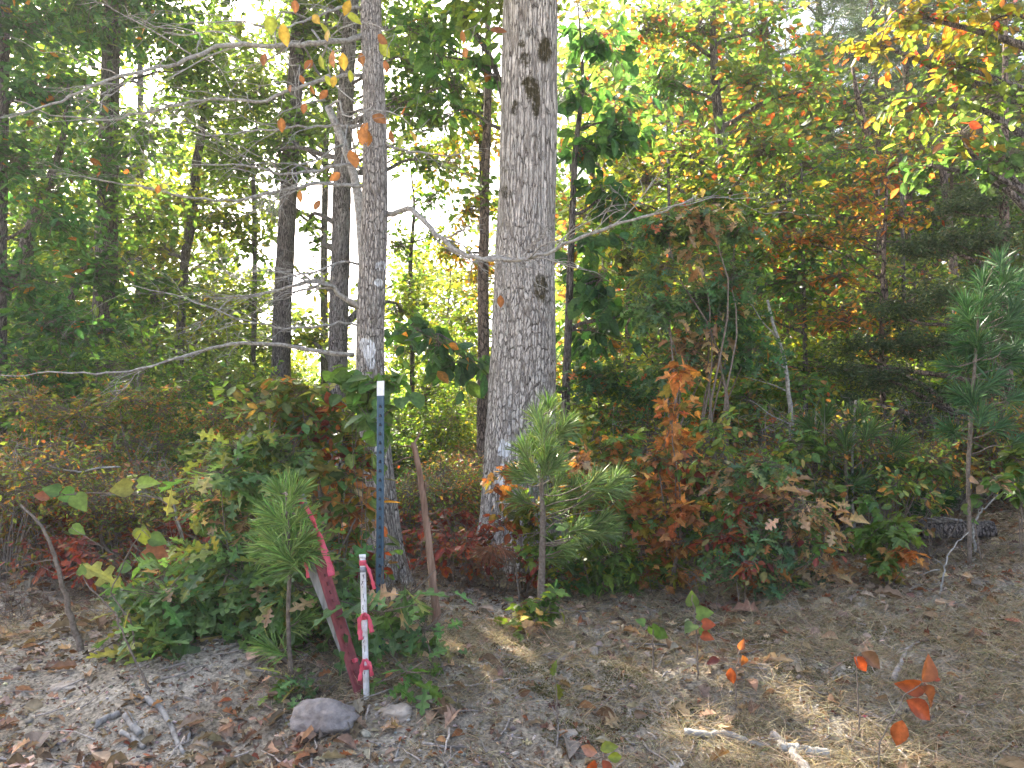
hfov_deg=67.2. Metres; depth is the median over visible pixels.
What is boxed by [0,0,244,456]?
oak tree
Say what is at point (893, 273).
tree
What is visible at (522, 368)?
oak tree
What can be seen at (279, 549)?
pine sapling
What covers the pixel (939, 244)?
cedar tree
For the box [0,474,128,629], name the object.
dry bramble
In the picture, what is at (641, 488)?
shrub
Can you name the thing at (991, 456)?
shrub
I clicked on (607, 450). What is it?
shrub
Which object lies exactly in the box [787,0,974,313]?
pine tree
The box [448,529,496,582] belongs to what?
red leaved seedling
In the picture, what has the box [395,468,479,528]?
shrub
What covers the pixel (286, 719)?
fallen stick
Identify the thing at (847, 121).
broadleaf tree
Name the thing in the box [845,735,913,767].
fallen stick
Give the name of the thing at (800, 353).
shrub
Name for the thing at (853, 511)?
sapling
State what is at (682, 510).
maple sapling
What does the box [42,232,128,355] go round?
tree
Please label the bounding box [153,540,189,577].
red leaved seedling
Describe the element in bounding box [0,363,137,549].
shrub
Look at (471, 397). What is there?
shrub
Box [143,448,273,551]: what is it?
shrub
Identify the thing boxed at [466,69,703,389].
broadleaf tree
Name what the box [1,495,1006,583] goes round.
orange leaf litter
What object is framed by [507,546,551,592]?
red leaved seedling
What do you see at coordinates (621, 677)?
pine needles
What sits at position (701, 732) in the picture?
fallen stick
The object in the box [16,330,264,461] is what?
shrub
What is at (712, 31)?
sourwood tree
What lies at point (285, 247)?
tree
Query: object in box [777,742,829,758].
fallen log
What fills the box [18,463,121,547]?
shrub
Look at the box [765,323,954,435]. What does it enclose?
shrub
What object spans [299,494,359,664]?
survey stake
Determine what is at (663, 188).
broadleaf tree
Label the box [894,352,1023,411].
shrub
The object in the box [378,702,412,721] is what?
rock
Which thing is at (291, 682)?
oak sprout
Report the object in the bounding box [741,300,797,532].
sapling
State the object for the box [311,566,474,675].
oak sprout
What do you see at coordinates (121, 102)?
broadleaf tree
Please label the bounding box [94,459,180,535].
shrub
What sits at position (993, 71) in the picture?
broadleaf tree
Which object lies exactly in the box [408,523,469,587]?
red leaved seedling
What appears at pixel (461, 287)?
broadleaf tree
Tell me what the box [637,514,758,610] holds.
dry bramble
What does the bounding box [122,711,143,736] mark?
fallen stick
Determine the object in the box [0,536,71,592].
red leaved seedling
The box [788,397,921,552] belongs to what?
pine sapling
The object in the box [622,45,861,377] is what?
broadleaf tree
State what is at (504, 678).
twig litter
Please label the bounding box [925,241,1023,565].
pine sapling
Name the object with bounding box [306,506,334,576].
pink ribbon
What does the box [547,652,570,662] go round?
rock
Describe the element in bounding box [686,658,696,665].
rock
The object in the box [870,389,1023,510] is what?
shrub
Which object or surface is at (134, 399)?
shrub
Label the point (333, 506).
blackgum sapling
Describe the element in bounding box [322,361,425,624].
vine
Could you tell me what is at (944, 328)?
shrub
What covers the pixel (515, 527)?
maple sapling
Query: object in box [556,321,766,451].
shrub
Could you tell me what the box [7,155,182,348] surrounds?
broadleaf tree
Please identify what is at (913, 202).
pine tree
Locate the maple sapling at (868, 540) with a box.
[840,494,929,585]
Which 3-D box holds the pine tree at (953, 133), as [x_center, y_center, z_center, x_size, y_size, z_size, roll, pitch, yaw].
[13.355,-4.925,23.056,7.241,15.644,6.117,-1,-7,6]
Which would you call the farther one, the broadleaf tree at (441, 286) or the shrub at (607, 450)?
the broadleaf tree at (441, 286)
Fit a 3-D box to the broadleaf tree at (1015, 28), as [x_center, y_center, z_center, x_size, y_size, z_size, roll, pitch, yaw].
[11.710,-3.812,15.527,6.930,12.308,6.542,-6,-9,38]
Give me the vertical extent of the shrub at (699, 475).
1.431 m
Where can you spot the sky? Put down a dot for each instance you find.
(397, 189)
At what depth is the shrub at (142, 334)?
10.82 m
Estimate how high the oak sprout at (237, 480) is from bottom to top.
1.415 m
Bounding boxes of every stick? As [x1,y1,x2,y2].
[1,504,98,651]
[94,710,120,728]
[119,729,145,749]
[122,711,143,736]
[142,695,185,754]
[186,731,190,742]
[281,710,289,726]
[374,669,445,716]
[395,731,406,757]
[422,738,459,748]
[603,683,631,701]
[684,725,770,749]
[768,730,809,767]
[779,715,820,747]
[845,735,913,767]
[891,641,919,681]
[920,532,968,594]
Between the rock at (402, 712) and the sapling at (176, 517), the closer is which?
the rock at (402, 712)
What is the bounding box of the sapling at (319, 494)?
[290,415,349,537]
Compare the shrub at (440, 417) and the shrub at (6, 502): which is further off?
the shrub at (440, 417)
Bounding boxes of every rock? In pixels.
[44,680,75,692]
[127,758,143,767]
[289,698,359,734]
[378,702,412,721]
[394,727,407,732]
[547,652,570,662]
[556,729,577,738]
[568,641,576,648]
[587,646,597,656]
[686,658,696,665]
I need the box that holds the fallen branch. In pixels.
[28,460,119,479]
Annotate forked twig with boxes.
[963,495,997,552]
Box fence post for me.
[376,381,383,654]
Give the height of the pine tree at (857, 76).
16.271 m
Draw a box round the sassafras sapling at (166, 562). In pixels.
[111,385,345,611]
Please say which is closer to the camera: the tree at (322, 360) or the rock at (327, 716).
the rock at (327, 716)
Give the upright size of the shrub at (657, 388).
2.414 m
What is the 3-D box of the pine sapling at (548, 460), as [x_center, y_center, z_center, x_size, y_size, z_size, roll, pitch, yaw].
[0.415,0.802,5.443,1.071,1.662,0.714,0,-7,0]
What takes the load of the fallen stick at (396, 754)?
on the ground at (118, 698)
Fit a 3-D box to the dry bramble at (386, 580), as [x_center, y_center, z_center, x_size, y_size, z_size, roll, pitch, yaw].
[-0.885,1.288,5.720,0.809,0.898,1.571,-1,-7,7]
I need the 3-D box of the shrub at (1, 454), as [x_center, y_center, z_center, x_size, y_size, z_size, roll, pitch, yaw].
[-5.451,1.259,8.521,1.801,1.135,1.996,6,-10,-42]
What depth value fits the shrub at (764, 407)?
7.93 m
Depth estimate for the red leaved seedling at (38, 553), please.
6.50 m
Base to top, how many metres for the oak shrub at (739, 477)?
1.251 m
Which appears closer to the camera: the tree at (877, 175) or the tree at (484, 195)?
the tree at (877, 175)
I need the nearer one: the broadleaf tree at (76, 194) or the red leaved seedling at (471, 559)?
the red leaved seedling at (471, 559)
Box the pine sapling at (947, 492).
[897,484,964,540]
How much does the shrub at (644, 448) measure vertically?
1.679 m
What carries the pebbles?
on the ground at (118, 698)
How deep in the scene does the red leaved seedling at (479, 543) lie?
6.10 m
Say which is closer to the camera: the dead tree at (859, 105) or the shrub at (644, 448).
the shrub at (644, 448)
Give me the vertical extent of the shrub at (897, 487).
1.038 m
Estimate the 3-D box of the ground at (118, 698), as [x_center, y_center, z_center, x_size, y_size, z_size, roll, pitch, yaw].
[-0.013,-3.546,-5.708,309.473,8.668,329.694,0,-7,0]
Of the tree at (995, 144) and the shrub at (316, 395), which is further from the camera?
the shrub at (316, 395)
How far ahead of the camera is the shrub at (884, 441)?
7.07 m
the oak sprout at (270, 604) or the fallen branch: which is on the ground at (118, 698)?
the oak sprout at (270, 604)
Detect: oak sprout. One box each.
[80,547,228,671]
[157,413,340,614]
[159,528,305,657]
[195,511,375,666]
[257,656,330,709]
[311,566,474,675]
[361,641,454,715]
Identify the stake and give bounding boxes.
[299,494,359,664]
[305,529,362,698]
[308,560,348,675]
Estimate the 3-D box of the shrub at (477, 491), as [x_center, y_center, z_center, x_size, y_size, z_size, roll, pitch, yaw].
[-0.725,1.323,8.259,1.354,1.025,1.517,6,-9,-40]
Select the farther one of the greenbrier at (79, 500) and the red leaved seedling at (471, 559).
the red leaved seedling at (471, 559)
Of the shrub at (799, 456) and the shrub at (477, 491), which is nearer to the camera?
the shrub at (799, 456)
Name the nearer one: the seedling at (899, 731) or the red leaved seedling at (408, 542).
the seedling at (899, 731)
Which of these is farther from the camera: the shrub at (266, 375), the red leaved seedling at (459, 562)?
the shrub at (266, 375)
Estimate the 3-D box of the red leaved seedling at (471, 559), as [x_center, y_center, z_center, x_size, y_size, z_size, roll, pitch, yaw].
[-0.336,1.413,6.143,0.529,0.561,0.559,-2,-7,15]
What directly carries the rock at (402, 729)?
on the ground at (118, 698)
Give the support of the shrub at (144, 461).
on the ground at (118, 698)
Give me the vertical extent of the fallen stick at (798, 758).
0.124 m
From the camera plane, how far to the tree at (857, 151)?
9.80 m
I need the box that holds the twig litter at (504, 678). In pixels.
[0,502,1023,767]
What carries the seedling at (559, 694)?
on the ground at (118, 698)
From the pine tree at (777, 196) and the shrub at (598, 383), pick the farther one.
the pine tree at (777, 196)
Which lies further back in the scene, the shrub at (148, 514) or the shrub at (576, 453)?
the shrub at (576, 453)
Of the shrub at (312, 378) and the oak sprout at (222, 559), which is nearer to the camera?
the oak sprout at (222, 559)
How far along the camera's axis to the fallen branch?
6.55 m
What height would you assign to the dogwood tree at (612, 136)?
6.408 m
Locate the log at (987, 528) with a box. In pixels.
[914,516,997,538]
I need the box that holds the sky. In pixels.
[8,0,1023,381]
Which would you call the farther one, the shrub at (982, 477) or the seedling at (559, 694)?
the shrub at (982, 477)
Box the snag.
[391,430,440,627]
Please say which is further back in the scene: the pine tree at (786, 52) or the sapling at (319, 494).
the pine tree at (786, 52)
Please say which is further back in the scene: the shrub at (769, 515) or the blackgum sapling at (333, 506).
the shrub at (769, 515)
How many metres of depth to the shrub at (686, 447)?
6.95 m
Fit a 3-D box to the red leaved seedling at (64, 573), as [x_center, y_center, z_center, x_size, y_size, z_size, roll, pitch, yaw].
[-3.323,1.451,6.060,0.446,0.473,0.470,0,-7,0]
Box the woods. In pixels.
[7,194,959,391]
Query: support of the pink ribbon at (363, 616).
attached to the marker pipe
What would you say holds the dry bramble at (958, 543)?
on the ground at (118, 698)
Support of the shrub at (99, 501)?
on the ground at (118, 698)
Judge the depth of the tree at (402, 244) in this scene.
15.26 m
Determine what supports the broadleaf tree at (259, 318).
on the ground at (118, 698)
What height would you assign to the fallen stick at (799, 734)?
0.106 m
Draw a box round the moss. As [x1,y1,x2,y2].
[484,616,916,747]
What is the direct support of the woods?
on the ground at (118, 698)
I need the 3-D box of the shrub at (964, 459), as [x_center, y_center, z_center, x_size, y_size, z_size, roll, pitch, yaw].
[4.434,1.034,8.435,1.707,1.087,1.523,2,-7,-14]
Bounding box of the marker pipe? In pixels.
[359,554,369,699]
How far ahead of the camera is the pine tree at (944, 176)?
14.54 m
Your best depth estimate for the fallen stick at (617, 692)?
4.13 m
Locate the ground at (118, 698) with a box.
[0,492,1023,767]
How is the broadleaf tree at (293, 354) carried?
on the ground at (118, 698)
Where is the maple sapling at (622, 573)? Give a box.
[513,441,657,599]
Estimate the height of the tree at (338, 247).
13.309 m
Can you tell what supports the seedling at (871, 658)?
on the ground at (118, 698)
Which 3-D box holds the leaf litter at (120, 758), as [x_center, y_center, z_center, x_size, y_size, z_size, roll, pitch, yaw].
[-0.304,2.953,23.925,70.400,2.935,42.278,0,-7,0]
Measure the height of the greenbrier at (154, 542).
0.788 m
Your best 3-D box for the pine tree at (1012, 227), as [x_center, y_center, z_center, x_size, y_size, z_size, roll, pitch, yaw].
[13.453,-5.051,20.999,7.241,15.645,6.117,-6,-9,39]
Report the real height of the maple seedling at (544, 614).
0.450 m
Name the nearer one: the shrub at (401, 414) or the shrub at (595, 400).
the shrub at (595, 400)
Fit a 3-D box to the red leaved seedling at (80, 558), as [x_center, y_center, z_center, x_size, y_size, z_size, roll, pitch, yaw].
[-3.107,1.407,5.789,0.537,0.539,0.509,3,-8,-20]
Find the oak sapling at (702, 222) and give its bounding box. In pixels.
[620,189,796,560]
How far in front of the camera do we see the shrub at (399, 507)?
7.63 m
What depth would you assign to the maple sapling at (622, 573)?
5.74 m
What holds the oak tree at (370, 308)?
on the ground at (118, 698)
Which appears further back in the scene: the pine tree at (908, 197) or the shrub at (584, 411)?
the pine tree at (908, 197)
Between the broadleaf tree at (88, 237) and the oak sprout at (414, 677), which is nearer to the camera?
the oak sprout at (414, 677)
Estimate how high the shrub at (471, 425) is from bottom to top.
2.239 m
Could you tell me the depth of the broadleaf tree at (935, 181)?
17.88 m
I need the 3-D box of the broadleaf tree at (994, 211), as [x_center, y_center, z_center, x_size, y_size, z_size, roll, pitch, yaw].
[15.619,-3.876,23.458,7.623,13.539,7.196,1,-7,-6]
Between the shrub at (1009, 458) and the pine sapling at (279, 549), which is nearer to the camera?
the pine sapling at (279, 549)
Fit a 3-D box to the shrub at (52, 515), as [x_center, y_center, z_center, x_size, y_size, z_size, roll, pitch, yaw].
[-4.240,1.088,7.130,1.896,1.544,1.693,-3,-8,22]
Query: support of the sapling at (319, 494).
on the ground at (118, 698)
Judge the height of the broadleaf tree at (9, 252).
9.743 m
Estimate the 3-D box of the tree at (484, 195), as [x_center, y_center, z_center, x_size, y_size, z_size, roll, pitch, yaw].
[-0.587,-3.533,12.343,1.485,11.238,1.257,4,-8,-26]
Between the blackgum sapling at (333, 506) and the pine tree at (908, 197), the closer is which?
the blackgum sapling at (333, 506)
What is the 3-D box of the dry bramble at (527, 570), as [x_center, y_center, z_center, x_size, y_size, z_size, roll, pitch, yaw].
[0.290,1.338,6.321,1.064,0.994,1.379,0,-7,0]
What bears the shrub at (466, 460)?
on the ground at (118, 698)
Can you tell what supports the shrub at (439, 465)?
on the ground at (118, 698)
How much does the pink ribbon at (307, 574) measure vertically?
0.117 m
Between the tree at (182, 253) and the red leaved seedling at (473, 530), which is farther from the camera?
the tree at (182, 253)
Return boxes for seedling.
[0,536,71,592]
[6,512,86,569]
[52,538,106,594]
[57,534,136,597]
[91,528,156,582]
[112,519,192,577]
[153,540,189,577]
[167,510,209,552]
[399,513,422,555]
[400,519,434,573]
[402,507,466,571]
[407,511,461,555]
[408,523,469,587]
[423,509,478,561]
[448,528,476,562]
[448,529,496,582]
[450,525,503,589]
[452,521,530,593]
[493,578,570,643]
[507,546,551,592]
[549,660,570,723]
[581,741,621,767]
[636,618,667,674]
[684,590,715,679]
[706,639,747,709]
[854,651,879,736]
[877,654,940,767]
[961,481,989,561]
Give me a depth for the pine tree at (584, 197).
26.71 m
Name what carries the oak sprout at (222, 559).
on the ground at (118, 698)
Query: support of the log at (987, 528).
on the ground at (118, 698)
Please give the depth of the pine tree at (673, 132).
25.11 m
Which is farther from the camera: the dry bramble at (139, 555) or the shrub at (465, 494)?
the shrub at (465, 494)
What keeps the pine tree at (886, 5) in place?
on the ground at (118, 698)
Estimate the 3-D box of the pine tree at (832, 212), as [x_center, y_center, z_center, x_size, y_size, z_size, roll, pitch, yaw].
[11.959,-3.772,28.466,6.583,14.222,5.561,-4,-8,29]
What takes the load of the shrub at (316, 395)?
on the ground at (118, 698)
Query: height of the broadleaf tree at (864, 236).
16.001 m
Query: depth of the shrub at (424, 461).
12.41 m
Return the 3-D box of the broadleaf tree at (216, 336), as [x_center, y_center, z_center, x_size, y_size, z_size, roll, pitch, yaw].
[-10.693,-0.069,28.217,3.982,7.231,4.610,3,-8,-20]
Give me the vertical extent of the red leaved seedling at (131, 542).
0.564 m
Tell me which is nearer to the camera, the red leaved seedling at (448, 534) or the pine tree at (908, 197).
the red leaved seedling at (448, 534)
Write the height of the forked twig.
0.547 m
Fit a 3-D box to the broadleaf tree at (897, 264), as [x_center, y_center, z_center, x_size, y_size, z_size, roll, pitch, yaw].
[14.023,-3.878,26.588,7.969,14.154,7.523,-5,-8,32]
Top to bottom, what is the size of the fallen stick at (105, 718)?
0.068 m
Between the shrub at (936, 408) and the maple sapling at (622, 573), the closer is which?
the maple sapling at (622, 573)
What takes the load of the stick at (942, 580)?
on the ground at (118, 698)
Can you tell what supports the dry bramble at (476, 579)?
on the ground at (118, 698)
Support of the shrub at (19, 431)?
on the ground at (118, 698)
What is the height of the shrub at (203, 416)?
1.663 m
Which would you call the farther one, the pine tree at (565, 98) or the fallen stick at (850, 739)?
the pine tree at (565, 98)
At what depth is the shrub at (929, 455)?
6.91 m
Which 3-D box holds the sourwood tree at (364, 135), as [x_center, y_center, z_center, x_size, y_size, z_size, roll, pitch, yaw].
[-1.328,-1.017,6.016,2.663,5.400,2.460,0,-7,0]
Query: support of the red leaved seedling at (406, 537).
on the ground at (118, 698)
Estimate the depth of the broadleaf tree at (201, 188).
20.98 m
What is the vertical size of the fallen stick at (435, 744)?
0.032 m
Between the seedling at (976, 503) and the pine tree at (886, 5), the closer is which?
the seedling at (976, 503)
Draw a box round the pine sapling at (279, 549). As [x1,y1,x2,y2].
[235,467,338,679]
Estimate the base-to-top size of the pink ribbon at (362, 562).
0.154 m
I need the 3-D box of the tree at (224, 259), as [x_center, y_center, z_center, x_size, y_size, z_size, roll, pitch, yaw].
[-9.146,-4.821,18.769,7.484,15.095,2.150,0,-7,0]
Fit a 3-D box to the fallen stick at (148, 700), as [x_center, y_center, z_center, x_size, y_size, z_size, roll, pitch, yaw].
[-1.666,1.656,3.774,0.514,0.173,0.104,-7,-10,44]
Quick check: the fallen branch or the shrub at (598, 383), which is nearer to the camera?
the fallen branch
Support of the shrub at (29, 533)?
on the ground at (118, 698)
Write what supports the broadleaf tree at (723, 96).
on the ground at (118, 698)
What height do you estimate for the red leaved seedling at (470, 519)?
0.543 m
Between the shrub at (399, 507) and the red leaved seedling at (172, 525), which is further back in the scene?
the shrub at (399, 507)
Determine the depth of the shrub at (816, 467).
6.99 m
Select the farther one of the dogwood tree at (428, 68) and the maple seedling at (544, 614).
the dogwood tree at (428, 68)
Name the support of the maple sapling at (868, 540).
on the ground at (118, 698)
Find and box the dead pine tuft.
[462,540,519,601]
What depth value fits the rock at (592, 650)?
4.59 m
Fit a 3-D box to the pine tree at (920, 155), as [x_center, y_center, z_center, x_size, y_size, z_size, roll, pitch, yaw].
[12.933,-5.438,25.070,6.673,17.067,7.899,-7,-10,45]
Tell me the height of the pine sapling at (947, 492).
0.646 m
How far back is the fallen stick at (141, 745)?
3.65 m
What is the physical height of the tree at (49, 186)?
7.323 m
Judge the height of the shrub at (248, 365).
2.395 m
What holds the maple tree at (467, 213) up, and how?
on the ground at (118, 698)
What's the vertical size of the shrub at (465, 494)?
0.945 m
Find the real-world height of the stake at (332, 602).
1.079 m
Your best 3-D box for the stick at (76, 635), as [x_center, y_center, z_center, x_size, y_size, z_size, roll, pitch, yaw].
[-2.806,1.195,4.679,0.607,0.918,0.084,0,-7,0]
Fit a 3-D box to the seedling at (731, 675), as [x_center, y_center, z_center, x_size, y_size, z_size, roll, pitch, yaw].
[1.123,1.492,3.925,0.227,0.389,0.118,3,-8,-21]
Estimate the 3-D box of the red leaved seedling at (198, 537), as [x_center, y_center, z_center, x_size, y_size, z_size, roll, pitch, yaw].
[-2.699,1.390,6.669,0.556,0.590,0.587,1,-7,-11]
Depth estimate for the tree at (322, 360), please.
17.64 m
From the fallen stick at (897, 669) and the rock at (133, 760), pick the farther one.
the fallen stick at (897, 669)
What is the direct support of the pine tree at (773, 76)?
on the ground at (118, 698)
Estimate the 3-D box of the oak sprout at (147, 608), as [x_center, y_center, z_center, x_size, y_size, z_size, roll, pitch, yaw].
[-2.147,1.474,4.600,0.949,1.001,0.894,0,-7,0]
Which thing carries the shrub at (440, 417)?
on the ground at (118, 698)
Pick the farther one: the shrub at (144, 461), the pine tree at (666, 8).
the pine tree at (666, 8)
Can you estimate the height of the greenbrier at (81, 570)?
0.663 m
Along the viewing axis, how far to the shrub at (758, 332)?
10.42 m
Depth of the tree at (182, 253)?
15.54 m
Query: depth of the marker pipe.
4.01 m
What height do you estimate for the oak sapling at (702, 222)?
3.371 m
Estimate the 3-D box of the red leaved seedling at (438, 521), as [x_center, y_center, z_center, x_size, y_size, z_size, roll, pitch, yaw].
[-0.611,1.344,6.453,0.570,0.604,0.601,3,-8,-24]
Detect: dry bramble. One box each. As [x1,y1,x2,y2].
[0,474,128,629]
[87,492,201,597]
[364,508,456,611]
[406,466,532,614]
[483,489,586,598]
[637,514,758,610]
[799,516,992,572]
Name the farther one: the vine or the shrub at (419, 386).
the shrub at (419, 386)
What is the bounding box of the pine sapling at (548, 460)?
[500,387,639,602]
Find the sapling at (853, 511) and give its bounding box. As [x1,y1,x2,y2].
[810,400,883,548]
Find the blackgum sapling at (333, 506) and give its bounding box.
[212,375,402,591]
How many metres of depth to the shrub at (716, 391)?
12.83 m
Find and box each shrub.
[0,304,206,464]
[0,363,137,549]
[0,420,159,569]
[0,427,113,579]
[0,444,95,483]
[0,476,97,554]
[7,322,117,448]
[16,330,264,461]
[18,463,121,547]
[28,459,192,567]
[66,453,217,558]
[67,343,302,477]
[67,374,217,499]
[83,455,205,551]
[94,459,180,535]
[116,341,227,449]
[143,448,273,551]
[153,359,303,478]
[179,394,267,478]
[193,353,323,464]
[210,463,361,549]
[261,374,356,463]
[266,357,400,441]
[294,394,430,497]
[300,370,323,401]
[327,382,476,476]
[356,386,476,483]
[358,462,480,559]
[394,390,476,460]
[394,451,473,487]
[395,370,466,445]
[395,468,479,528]
[396,485,456,540]
[397,469,480,559]
[401,465,482,537]
[404,451,483,482]
[422,446,483,529]
[439,442,476,465]
[447,380,476,447]
[528,457,690,558]
[553,402,651,568]
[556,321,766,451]
[556,355,681,548]
[556,360,697,470]
[556,414,656,515]
[557,362,711,439]
[572,399,747,544]
[616,419,788,552]
[638,363,771,423]
[646,305,845,429]
[669,407,762,568]
[674,359,841,533]
[674,442,843,558]
[674,446,869,600]
[687,524,773,611]
[710,393,865,532]
[719,323,913,449]
[730,402,894,550]
[760,389,937,537]
[761,429,864,559]
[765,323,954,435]
[823,424,981,548]
[842,320,1023,452]
[869,357,1023,476]
[869,441,1003,559]
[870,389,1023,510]
[885,430,1002,519]
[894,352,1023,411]
[914,421,1023,500]
[946,378,1023,505]
[968,434,1023,558]
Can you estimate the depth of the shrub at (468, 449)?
13.50 m
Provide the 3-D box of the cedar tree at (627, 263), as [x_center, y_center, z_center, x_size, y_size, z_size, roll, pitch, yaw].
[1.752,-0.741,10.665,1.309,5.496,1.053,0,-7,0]
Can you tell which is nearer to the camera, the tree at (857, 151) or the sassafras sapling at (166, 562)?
the sassafras sapling at (166, 562)
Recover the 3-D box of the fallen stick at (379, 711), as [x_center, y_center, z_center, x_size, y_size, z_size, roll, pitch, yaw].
[-0.509,1.598,3.993,0.046,0.133,0.525,-5,-9,36]
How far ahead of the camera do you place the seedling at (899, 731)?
3.17 m
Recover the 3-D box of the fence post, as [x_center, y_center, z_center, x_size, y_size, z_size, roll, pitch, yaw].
[-0.772,0.894,4.508,0.039,1.850,0.132,4,-8,-29]
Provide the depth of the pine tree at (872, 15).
15.37 m
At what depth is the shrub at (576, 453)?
10.39 m
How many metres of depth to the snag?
4.91 m
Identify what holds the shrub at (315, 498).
on the ground at (118, 698)
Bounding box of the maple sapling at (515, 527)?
[480,460,554,594]
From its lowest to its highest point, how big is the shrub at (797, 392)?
1.938 m
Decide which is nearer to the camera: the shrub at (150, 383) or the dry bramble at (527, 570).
the dry bramble at (527, 570)
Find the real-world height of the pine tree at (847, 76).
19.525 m
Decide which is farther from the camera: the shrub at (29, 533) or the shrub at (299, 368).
the shrub at (299, 368)
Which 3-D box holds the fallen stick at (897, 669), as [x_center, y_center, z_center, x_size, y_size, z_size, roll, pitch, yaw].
[2.197,1.552,4.322,0.061,0.142,0.521,-6,-9,41]
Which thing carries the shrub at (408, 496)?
on the ground at (118, 698)
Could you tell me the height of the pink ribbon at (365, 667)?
0.118 m
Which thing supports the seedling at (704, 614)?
on the ground at (118, 698)
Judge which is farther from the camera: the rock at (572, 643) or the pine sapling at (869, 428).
the pine sapling at (869, 428)
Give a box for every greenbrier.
[34,475,188,562]
[68,523,168,652]
[77,564,149,689]
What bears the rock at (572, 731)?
on the ground at (118, 698)
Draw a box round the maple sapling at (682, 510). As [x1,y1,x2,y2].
[619,356,716,594]
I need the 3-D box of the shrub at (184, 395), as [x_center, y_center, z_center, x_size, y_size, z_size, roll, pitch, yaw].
[-4.633,0.710,10.893,2.582,2.548,3.141,-3,-8,23]
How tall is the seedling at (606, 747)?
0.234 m
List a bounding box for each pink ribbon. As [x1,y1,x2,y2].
[304,557,315,577]
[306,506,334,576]
[351,658,373,680]
[357,612,373,639]
[359,560,375,589]
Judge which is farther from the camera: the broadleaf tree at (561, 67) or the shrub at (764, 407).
the broadleaf tree at (561, 67)
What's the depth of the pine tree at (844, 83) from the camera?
25.25 m
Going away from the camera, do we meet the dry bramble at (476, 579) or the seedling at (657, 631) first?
the seedling at (657, 631)
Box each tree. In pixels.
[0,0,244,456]
[0,0,825,587]
[7,0,162,360]
[7,26,274,359]
[7,39,189,350]
[7,74,87,300]
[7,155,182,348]
[7,177,147,359]
[8,0,282,438]
[27,106,292,379]
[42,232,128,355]
[116,16,278,473]
[142,0,511,552]
[164,0,500,397]
[176,0,450,391]
[183,263,318,383]
[184,289,270,381]
[201,0,487,501]
[205,116,297,385]
[259,348,316,379]
[344,0,579,577]
[350,246,493,447]
[382,0,500,132]
[384,0,661,529]
[384,155,472,448]
[385,225,494,427]
[403,34,500,446]
[422,0,498,468]
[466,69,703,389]
[489,0,640,361]
[492,34,739,404]
[497,0,878,407]
[555,61,674,351]
[562,133,730,512]
[584,0,867,421]
[595,146,673,380]
[608,81,806,360]
[609,0,709,278]
[610,0,910,370]
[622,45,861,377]
[625,0,767,322]
[663,0,932,347]
[673,61,868,367]
[677,0,818,229]
[687,23,963,370]
[700,115,905,415]
[710,0,939,353]
[741,146,939,445]
[745,0,992,403]
[761,0,1023,363]
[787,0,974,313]
[787,127,916,364]
[789,0,900,359]
[791,126,947,368]
[807,0,1023,336]
[811,0,1023,317]
[812,0,1023,501]
[817,67,974,297]
[829,17,1023,357]
[832,0,976,360]
[834,0,1023,212]
[835,32,880,359]
[836,73,996,362]
[839,83,981,412]
[842,65,891,389]
[850,0,1022,269]
[871,75,1023,340]
[874,2,1023,257]
[888,0,1023,376]
[912,0,1023,371]
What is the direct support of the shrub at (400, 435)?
on the ground at (118, 698)
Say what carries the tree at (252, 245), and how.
on the ground at (118, 698)
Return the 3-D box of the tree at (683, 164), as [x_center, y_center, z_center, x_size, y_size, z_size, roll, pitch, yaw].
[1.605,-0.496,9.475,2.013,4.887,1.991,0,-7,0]
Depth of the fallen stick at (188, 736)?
3.69 m
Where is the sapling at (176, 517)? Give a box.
[103,492,184,551]
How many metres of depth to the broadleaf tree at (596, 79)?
14.86 m
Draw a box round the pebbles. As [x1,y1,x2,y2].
[0,517,1023,767]
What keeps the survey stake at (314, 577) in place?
on the ground at (118, 698)
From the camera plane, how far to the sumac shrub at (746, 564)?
5.37 m
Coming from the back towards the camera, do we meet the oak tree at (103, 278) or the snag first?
the oak tree at (103, 278)
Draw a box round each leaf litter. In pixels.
[0,480,1023,767]
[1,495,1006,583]

